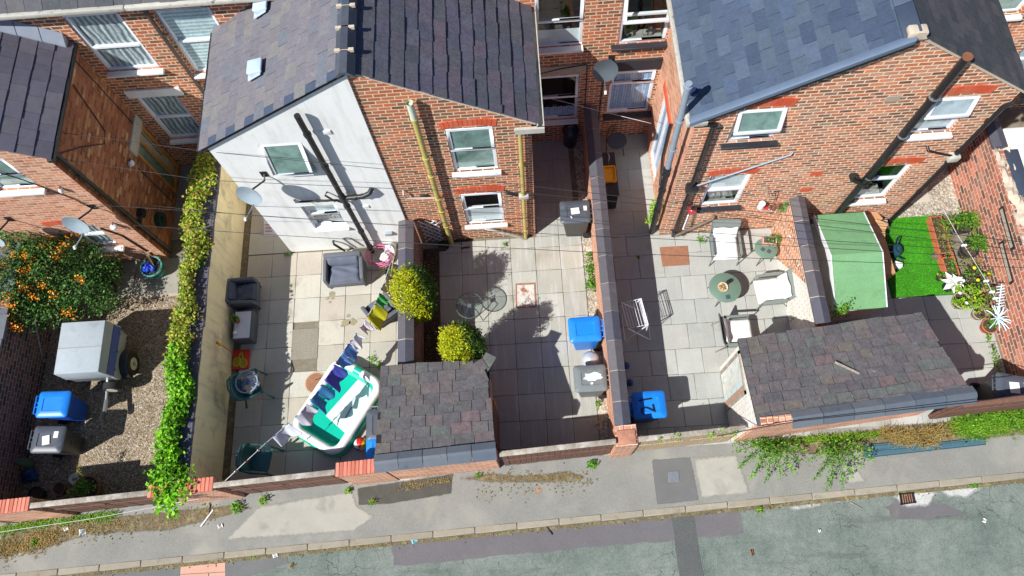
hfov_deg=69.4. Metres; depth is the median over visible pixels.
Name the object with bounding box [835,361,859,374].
loose lath
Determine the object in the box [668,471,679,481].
inspection cover
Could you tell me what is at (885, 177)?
window
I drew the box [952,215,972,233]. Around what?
plant pot
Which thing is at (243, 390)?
laundry basket
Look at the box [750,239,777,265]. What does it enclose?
garden table
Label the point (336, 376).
shirt
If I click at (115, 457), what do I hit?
gravel yard
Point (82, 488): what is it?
fern
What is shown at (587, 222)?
overhead cable
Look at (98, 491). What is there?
plant pot
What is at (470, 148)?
window
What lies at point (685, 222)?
wind spinner
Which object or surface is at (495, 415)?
door
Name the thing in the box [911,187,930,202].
concrete pad
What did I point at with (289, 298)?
paving slabs
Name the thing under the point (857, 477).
pavement patch
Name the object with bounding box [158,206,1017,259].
overhead cable
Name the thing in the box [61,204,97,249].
satellite dish
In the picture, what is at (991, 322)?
spiky plant
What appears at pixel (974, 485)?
weed
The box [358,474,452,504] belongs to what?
pavement patch
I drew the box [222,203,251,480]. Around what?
soil strip
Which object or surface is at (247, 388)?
washing
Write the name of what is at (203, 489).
street wall
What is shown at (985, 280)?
string lights
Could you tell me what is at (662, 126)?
side door
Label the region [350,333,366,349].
cloth
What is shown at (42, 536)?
dry moss
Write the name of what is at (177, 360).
ivy
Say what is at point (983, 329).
plant pot
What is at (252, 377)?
washing
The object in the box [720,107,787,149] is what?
window
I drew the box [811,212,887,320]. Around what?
garden shed
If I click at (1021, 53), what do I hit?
window
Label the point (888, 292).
paving slabs
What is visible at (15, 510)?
street wall
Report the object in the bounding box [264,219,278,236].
cardboard sheet
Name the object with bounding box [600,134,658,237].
paving slabs
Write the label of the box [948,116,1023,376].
garden wall
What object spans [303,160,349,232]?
window
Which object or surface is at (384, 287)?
trousers
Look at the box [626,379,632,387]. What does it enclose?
bottle
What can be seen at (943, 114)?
window
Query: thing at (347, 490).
weed
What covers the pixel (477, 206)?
window
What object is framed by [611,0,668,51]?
window
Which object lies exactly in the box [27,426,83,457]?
wheelie bin
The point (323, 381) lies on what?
clothes line
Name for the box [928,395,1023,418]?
garden wall
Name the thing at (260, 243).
paving slabs
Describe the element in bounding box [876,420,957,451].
dry grass
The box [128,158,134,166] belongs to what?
wall lamp
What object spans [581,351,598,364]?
kettle barbecue
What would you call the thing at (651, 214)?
climber
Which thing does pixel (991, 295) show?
leafy plant
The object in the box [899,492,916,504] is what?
drain grating
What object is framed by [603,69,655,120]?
window
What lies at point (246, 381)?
washing
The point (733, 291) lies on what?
garden table
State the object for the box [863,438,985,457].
plastic gutter
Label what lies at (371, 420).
wheelie bin
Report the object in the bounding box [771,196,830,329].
garden wall
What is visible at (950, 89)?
brick house
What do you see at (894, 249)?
watering can
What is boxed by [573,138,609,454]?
gravel strip
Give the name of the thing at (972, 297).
plant pot
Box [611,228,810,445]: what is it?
paving slabs
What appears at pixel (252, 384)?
washing
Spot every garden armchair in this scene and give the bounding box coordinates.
[225,276,260,310]
[361,292,397,329]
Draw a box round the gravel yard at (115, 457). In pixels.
[22,296,180,500]
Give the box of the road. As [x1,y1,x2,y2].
[179,479,1023,575]
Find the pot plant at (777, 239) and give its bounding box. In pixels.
[768,233,781,248]
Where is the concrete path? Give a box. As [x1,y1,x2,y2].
[59,164,194,299]
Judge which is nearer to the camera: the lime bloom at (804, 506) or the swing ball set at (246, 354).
the lime bloom at (804, 506)
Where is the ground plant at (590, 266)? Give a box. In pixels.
[583,257,594,279]
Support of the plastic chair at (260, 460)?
on the paving slabs at (289, 298)
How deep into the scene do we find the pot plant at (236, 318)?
17.34 m
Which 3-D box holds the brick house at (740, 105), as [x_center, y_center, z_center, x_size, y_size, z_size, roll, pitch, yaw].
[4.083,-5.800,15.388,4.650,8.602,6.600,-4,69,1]
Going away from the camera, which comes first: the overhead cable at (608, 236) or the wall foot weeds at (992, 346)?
the overhead cable at (608, 236)
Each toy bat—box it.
[233,352,241,366]
[239,353,246,367]
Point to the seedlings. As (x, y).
(952, 267)
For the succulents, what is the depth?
17.43 m
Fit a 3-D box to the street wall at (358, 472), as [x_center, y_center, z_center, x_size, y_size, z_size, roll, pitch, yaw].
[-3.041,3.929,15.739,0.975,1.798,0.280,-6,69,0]
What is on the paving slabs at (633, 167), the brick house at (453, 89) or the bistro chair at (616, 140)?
the bistro chair at (616, 140)
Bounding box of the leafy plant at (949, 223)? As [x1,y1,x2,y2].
[939,213,962,231]
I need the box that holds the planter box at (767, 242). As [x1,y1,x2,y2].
[762,236,776,245]
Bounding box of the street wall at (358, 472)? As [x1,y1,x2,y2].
[335,459,398,484]
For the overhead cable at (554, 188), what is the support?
attached to the brick house at (104, 69)
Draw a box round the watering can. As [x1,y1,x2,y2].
[889,237,903,260]
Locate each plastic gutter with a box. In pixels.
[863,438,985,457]
[864,442,914,451]
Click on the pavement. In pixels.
(624, 484)
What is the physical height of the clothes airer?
1.066 m
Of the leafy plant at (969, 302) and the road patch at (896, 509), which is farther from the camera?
the leafy plant at (969, 302)
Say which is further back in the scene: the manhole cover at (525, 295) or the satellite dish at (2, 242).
the manhole cover at (525, 295)
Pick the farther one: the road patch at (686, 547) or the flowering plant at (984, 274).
the flowering plant at (984, 274)
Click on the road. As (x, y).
(871, 537)
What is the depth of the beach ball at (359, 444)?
16.52 m
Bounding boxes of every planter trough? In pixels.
[926,216,952,260]
[938,252,960,278]
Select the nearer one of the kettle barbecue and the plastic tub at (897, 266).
the kettle barbecue
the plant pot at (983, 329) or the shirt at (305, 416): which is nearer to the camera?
the shirt at (305, 416)
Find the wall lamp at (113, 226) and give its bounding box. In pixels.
[110,222,116,229]
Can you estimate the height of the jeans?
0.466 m
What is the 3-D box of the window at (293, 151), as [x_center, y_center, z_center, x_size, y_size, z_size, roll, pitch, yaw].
[-4.369,-2.502,14.460,0.860,1.070,0.311,-4,69,1]
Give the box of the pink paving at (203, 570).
[180,559,224,575]
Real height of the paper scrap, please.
0.067 m
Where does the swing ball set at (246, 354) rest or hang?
on the paving slabs at (289, 298)
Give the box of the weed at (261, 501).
[258,493,268,505]
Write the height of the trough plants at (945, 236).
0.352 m
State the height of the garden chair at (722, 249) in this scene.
0.920 m
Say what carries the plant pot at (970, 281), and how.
on the yard base at (1011, 118)
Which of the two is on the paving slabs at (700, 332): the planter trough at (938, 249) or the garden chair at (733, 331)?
the garden chair at (733, 331)
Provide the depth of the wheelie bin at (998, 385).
15.63 m
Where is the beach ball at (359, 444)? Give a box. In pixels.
[354,437,365,451]
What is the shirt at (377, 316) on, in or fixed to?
hanging from the clothes line
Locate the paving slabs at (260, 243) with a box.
[248,205,291,255]
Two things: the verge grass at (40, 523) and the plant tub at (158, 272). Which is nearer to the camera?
the verge grass at (40, 523)
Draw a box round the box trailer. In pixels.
[54,320,139,421]
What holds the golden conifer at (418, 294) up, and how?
on the soil bed at (432, 341)
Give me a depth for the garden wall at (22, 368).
16.85 m
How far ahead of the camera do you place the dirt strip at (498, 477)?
16.36 m
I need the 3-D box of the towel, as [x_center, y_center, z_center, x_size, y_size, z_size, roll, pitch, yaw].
[-4.767,3.104,15.681,0.500,0.406,0.305,-37,72,-11]
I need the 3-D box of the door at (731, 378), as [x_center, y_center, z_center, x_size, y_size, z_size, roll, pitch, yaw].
[4.772,2.049,16.029,0.020,1.670,0.745,-4,69,1]
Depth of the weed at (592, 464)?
16.34 m
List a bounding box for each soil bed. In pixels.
[424,248,439,361]
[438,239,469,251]
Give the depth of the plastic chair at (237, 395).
16.75 m
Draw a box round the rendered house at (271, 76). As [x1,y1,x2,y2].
[123,0,404,252]
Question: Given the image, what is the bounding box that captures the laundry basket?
[235,370,258,393]
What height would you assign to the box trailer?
1.247 m
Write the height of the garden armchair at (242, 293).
0.720 m
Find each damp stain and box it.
[341,320,350,325]
[349,320,356,324]
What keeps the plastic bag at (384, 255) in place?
on the paving slabs at (289, 298)
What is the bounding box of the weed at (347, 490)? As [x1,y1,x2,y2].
[344,487,351,494]
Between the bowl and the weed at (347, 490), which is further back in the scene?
the bowl
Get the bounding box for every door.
[138,126,178,192]
[493,401,499,450]
[650,98,668,179]
[721,356,743,406]
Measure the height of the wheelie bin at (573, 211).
1.046 m
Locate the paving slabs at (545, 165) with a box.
[532,139,572,236]
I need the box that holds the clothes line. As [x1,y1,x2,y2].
[225,257,392,480]
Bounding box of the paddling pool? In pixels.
[293,361,379,457]
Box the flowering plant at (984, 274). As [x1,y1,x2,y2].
[961,264,993,287]
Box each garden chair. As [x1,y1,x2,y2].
[705,219,742,266]
[711,313,752,352]
[748,268,795,311]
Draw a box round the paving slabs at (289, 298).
[229,247,409,480]
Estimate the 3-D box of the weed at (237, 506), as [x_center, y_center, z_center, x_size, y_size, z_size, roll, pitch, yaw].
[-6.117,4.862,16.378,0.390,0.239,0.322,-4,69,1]
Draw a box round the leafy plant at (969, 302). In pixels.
[952,280,985,312]
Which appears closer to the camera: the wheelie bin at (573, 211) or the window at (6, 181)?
the window at (6, 181)
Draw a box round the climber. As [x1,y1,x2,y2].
[643,197,661,226]
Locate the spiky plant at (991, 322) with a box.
[985,317,998,328]
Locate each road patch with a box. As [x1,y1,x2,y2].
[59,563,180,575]
[225,553,287,575]
[392,515,674,565]
[671,512,703,575]
[694,508,743,536]
[885,498,964,519]
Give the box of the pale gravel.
[896,166,961,217]
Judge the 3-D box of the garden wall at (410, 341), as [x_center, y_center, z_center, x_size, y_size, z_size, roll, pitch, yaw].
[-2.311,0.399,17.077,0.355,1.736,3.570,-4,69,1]
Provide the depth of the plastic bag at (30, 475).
16.77 m
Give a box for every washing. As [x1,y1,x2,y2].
[243,377,249,385]
[244,384,251,393]
[247,374,257,381]
[249,381,259,388]
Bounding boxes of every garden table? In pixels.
[456,293,483,322]
[707,273,740,306]
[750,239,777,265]
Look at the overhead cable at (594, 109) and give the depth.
16.74 m
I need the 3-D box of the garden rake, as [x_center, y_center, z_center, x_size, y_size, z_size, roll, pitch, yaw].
[-11.004,1.315,17.254,0.237,1.159,0.822,35,75,14]
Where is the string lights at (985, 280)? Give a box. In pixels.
[943,209,998,300]
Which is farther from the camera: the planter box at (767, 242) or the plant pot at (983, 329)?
the planter box at (767, 242)
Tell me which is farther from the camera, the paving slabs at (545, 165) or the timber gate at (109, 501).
the paving slabs at (545, 165)
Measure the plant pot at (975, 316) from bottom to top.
0.220 m
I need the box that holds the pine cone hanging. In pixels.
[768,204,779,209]
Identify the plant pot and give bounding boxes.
[52,482,67,494]
[72,475,102,497]
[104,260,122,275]
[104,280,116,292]
[935,273,944,280]
[945,220,953,228]
[951,292,971,308]
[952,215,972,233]
[957,241,978,258]
[962,268,985,288]
[970,307,986,319]
[971,292,984,304]
[979,318,997,333]
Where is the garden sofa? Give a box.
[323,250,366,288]
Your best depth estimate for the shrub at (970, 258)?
17.47 m
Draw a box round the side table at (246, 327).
[232,310,258,344]
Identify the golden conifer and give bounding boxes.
[385,260,439,324]
[437,319,488,363]
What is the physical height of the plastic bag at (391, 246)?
0.321 m
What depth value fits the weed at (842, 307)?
16.24 m
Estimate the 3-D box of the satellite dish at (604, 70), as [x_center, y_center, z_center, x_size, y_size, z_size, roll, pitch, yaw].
[2.048,-4.765,16.164,0.500,0.603,0.916,26,73,12]
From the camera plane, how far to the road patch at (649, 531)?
15.98 m
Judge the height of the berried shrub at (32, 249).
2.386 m
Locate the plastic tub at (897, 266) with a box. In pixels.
[893,261,902,269]
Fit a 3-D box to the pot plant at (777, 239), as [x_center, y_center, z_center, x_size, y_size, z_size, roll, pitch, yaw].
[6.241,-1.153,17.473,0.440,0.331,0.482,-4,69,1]
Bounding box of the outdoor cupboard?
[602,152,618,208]
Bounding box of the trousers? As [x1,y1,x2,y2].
[380,275,392,295]
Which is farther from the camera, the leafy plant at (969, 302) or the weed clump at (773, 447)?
the leafy plant at (969, 302)
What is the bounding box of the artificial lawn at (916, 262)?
[885,215,955,297]
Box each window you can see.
[0,158,46,197]
[62,12,164,77]
[77,225,124,252]
[137,96,198,144]
[153,6,218,78]
[259,142,317,177]
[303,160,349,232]
[445,126,501,177]
[460,192,507,229]
[534,0,584,54]
[541,74,578,125]
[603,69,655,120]
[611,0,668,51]
[696,174,750,212]
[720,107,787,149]
[848,164,911,205]
[904,95,980,141]
[999,0,1023,21]
[1019,48,1023,67]
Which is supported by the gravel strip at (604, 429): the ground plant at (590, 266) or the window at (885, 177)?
the ground plant at (590, 266)
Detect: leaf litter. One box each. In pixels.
[0,422,1023,575]
[424,253,438,361]
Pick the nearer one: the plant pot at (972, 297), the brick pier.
the brick pier
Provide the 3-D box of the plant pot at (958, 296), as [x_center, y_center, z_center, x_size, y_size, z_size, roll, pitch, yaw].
[10.417,0.328,17.213,0.420,0.260,0.417,-4,69,1]
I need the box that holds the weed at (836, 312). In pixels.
[830,303,850,318]
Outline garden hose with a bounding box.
[365,244,391,266]
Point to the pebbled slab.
(304, 345)
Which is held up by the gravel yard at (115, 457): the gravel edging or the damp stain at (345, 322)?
the gravel edging
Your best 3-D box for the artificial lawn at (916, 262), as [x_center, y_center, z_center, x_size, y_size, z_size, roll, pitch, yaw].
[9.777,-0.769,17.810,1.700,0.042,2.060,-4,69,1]
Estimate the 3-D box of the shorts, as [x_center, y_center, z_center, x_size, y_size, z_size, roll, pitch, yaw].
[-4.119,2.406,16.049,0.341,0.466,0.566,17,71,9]
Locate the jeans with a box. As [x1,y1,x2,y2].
[336,344,358,368]
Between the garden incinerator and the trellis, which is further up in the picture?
the garden incinerator
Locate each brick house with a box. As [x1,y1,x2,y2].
[0,0,203,264]
[348,0,603,246]
[590,0,921,236]
[799,0,1023,223]
[1005,19,1023,108]
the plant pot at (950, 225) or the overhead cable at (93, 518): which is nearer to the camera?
the overhead cable at (93, 518)
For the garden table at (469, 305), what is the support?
on the paving slabs at (498, 296)
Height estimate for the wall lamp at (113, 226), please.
0.146 m
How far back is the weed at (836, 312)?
16.36 m
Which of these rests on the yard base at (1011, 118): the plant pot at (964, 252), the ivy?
the plant pot at (964, 252)
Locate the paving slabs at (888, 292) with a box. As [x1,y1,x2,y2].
[810,225,890,297]
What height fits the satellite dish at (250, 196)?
0.563 m
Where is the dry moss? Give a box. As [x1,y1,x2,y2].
[0,469,596,569]
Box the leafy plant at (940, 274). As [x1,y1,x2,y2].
[937,272,945,279]
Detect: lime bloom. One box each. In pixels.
[791,504,819,509]
[895,492,934,505]
[943,488,978,496]
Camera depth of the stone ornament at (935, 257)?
17.68 m
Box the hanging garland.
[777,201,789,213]
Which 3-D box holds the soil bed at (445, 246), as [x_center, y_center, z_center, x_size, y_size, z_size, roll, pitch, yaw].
[-1.445,-1.062,18.465,0.790,0.001,0.300,-4,69,1]
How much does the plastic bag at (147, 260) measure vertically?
0.219 m
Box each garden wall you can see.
[0,239,62,522]
[164,149,245,480]
[398,219,423,364]
[582,105,630,433]
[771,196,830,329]
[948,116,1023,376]
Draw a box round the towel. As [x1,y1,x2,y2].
[273,423,302,446]
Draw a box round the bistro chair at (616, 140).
[606,124,626,155]
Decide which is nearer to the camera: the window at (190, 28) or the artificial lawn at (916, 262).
the window at (190, 28)
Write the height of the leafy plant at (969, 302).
0.618 m
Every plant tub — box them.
[140,256,164,278]
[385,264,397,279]
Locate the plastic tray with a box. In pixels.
[603,165,616,182]
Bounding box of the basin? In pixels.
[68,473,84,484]
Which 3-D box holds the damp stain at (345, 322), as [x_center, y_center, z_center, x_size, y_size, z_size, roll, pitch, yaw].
[-4.016,0.841,17.863,0.242,0.001,0.163,-4,69,1]
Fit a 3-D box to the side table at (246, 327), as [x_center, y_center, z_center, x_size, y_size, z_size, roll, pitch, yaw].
[-6.386,0.940,17.715,0.460,0.395,0.740,-4,69,1]
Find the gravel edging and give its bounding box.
[134,293,179,298]
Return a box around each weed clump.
[732,436,806,483]
[805,438,873,492]
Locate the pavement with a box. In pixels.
[0,409,1023,573]
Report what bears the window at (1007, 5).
in the brick house at (950, 89)
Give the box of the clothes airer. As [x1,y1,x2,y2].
[621,298,650,341]
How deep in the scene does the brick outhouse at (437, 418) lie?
14.86 m
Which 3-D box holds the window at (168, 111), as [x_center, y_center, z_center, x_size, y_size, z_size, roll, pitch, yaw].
[-8.101,-4.046,17.715,1.020,1.830,0.230,-4,69,1]
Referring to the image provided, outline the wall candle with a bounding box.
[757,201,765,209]
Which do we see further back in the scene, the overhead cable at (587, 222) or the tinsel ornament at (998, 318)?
the tinsel ornament at (998, 318)
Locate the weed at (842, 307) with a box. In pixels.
[833,299,852,317]
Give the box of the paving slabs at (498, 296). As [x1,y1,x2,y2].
[439,235,599,460]
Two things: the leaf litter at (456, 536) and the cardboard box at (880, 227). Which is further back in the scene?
the cardboard box at (880, 227)
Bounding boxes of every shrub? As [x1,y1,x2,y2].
[0,228,127,337]
[958,256,981,273]
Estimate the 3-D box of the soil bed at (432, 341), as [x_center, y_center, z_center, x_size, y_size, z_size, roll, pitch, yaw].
[-1.886,1.490,17.507,0.360,0.020,5.300,-4,69,1]
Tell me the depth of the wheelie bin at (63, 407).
16.46 m
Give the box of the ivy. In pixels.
[142,150,219,522]
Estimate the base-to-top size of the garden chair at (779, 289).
0.920 m
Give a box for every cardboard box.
[865,212,882,226]
[872,219,887,238]
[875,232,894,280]
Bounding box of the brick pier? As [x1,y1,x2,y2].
[609,424,637,457]
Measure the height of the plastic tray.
0.080 m
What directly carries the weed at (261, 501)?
on the pavement
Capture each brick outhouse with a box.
[374,353,499,478]
[719,312,977,441]
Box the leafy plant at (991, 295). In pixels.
[980,282,998,303]
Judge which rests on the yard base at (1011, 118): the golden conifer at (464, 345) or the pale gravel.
the pale gravel
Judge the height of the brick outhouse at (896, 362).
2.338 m
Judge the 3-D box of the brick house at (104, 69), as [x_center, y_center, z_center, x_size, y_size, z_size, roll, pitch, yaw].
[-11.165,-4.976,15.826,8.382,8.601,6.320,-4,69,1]
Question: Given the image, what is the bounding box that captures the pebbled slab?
[291,328,318,359]
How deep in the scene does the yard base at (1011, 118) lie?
18.03 m
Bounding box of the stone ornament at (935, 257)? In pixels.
[931,253,937,259]
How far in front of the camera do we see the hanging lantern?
16.77 m
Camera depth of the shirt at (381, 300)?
16.55 m
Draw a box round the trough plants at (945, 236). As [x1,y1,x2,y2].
[930,189,955,266]
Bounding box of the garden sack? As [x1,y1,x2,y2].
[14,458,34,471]
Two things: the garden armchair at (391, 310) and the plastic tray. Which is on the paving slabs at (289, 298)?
the garden armchair at (391, 310)
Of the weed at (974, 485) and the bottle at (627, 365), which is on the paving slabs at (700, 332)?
the bottle at (627, 365)
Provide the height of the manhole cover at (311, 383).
0.034 m
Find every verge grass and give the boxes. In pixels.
[0,510,120,540]
[750,409,1023,446]
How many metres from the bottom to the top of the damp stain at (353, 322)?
0.001 m
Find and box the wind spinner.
[682,214,689,229]
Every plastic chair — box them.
[226,368,274,407]
[235,443,284,475]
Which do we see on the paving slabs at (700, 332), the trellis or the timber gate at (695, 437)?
the timber gate at (695, 437)
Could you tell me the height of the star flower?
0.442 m
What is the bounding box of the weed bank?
[952,409,1023,444]
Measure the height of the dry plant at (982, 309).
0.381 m
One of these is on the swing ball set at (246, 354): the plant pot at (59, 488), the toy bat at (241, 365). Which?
the toy bat at (241, 365)
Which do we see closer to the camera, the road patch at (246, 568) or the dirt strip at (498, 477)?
the road patch at (246, 568)
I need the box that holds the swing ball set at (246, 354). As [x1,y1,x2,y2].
[216,341,249,369]
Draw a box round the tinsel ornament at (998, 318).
[986,283,1010,330]
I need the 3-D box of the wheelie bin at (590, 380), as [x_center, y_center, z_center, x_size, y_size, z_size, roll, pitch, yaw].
[1.762,2.133,16.533,0.790,1.046,0.590,-4,69,1]
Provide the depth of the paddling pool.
16.96 m
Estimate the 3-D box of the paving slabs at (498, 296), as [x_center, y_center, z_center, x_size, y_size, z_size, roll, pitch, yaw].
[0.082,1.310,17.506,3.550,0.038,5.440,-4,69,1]
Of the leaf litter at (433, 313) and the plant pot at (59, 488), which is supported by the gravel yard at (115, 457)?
the plant pot at (59, 488)
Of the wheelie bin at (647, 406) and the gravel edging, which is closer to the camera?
the wheelie bin at (647, 406)
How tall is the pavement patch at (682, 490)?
0.001 m
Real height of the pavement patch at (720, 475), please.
0.001 m
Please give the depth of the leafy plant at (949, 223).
17.67 m
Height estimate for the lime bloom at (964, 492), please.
0.001 m
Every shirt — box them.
[295,404,318,425]
[324,365,347,392]
[366,304,387,330]
[375,292,387,307]
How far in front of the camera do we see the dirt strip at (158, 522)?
16.41 m
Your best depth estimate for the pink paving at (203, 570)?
16.09 m
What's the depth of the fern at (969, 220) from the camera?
17.46 m
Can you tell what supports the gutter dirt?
on the road
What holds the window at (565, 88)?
in the brick house at (453, 89)
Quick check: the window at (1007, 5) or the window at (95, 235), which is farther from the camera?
the window at (95, 235)
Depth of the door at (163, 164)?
18.57 m
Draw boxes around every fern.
[64,464,97,498]
[955,207,982,230]
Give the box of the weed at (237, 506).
[227,500,243,514]
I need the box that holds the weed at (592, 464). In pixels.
[586,460,598,469]
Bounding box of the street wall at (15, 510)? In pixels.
[0,497,78,523]
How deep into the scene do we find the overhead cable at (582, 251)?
14.10 m
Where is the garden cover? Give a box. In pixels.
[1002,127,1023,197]
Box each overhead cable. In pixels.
[2,498,200,531]
[62,132,1019,241]
[69,160,1023,250]
[101,205,1021,254]
[133,225,1023,267]
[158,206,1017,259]
[542,96,648,122]
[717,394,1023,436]
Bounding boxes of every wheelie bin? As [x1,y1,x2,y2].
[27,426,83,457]
[33,391,87,423]
[366,406,377,440]
[366,439,375,458]
[559,200,592,237]
[568,316,604,350]
[573,364,609,398]
[628,390,666,423]
[970,372,1023,403]
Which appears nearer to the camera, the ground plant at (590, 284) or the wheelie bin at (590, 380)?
the wheelie bin at (590, 380)
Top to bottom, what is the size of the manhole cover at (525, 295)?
0.034 m
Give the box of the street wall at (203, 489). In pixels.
[147,476,244,503]
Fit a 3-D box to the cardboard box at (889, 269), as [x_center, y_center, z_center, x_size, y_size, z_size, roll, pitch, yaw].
[8.741,-0.734,17.525,0.240,0.585,1.025,-6,69,1]
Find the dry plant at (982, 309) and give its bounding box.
[974,303,995,319]
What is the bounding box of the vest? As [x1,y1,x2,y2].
[359,320,373,334]
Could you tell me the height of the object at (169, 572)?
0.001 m
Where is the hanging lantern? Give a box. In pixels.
[687,206,696,214]
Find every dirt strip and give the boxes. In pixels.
[1,506,246,556]
[467,471,582,482]
[763,418,1023,453]
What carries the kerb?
on the ground
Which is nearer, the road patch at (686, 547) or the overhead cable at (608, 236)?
the overhead cable at (608, 236)
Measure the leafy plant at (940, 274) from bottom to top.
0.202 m
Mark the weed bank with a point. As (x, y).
(995, 421)
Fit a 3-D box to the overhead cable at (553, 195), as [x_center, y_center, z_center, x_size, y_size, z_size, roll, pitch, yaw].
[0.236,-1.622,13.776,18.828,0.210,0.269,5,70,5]
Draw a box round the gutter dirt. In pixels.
[62,479,1023,575]
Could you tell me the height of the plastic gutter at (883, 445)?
0.027 m
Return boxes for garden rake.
[34,321,50,361]
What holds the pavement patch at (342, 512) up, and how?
on the pavement
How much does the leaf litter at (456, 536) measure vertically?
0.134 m
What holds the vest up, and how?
hanging from the clothes line
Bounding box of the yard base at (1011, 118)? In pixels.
[137,108,1023,480]
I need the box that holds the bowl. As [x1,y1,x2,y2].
[718,282,727,291]
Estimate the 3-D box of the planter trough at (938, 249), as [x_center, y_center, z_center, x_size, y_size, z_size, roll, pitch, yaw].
[10.294,-1.190,17.817,0.280,0.220,1.100,-4,69,1]
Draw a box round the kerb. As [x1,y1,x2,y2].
[0,472,1023,575]
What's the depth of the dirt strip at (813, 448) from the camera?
16.31 m
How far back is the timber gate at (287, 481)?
15.35 m
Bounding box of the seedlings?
[945,246,957,274]
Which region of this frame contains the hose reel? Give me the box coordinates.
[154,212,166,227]
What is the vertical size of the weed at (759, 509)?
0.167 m
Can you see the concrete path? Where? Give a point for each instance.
(138, 283)
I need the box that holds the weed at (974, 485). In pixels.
[967,483,980,487]
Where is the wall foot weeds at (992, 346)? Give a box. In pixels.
[985,333,1004,372]
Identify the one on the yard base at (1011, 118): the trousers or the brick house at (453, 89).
the brick house at (453, 89)
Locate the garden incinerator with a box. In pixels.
[562,124,578,147]
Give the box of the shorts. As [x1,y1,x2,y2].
[310,384,334,414]
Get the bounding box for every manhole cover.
[304,372,323,392]
[516,283,536,307]
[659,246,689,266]
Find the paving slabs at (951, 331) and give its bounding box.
[829,294,1015,428]
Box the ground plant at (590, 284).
[585,272,595,292]
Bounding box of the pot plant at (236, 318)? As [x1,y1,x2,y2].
[229,314,238,322]
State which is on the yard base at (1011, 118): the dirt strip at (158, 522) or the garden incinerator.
the garden incinerator
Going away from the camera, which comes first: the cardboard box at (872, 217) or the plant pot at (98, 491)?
the plant pot at (98, 491)
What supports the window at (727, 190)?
in the brick house at (740, 105)
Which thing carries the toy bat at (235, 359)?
on the swing ball set at (246, 354)
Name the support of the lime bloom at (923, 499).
on the road
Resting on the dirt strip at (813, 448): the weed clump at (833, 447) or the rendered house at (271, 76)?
the weed clump at (833, 447)
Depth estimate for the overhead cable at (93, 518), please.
15.96 m
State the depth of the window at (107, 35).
15.27 m
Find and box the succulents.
[764,235,775,246]
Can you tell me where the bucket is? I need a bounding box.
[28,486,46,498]
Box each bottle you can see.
[624,362,629,370]
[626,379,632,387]
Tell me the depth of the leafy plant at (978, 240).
17.14 m
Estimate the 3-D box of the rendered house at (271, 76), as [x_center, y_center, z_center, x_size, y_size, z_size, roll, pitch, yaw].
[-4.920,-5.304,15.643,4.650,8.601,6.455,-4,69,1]
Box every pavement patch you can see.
[228,492,372,539]
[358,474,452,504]
[652,458,697,503]
[694,455,747,496]
[842,464,863,483]
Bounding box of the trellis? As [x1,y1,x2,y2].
[418,220,443,241]
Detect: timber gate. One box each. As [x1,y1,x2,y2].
[29,489,156,511]
[213,469,349,493]
[499,438,615,465]
[633,424,745,451]
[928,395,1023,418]
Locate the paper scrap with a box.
[79,529,85,535]
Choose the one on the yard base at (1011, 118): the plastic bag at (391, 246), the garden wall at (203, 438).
the garden wall at (203, 438)
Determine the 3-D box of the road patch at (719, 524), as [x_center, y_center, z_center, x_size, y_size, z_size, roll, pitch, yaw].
[4.437,5.061,15.952,1.051,0.001,0.600,-4,69,1]
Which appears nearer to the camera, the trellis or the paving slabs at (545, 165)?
the trellis
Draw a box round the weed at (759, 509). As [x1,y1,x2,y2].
[755,506,764,514]
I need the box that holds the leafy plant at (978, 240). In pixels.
[965,226,990,253]
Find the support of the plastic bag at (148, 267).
in the plant tub at (158, 272)
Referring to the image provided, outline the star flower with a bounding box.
[942,272,964,292]
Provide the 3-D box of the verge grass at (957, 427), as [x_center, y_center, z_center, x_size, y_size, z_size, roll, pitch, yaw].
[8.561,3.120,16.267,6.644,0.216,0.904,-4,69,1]
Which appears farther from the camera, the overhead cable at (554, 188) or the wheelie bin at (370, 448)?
the wheelie bin at (370, 448)
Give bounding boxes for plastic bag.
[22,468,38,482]
[142,256,155,264]
[142,261,155,272]
[379,249,394,262]
[385,242,396,254]
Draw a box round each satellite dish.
[0,217,14,246]
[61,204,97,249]
[236,171,268,220]
[592,55,617,93]
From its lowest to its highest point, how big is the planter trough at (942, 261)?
0.220 m

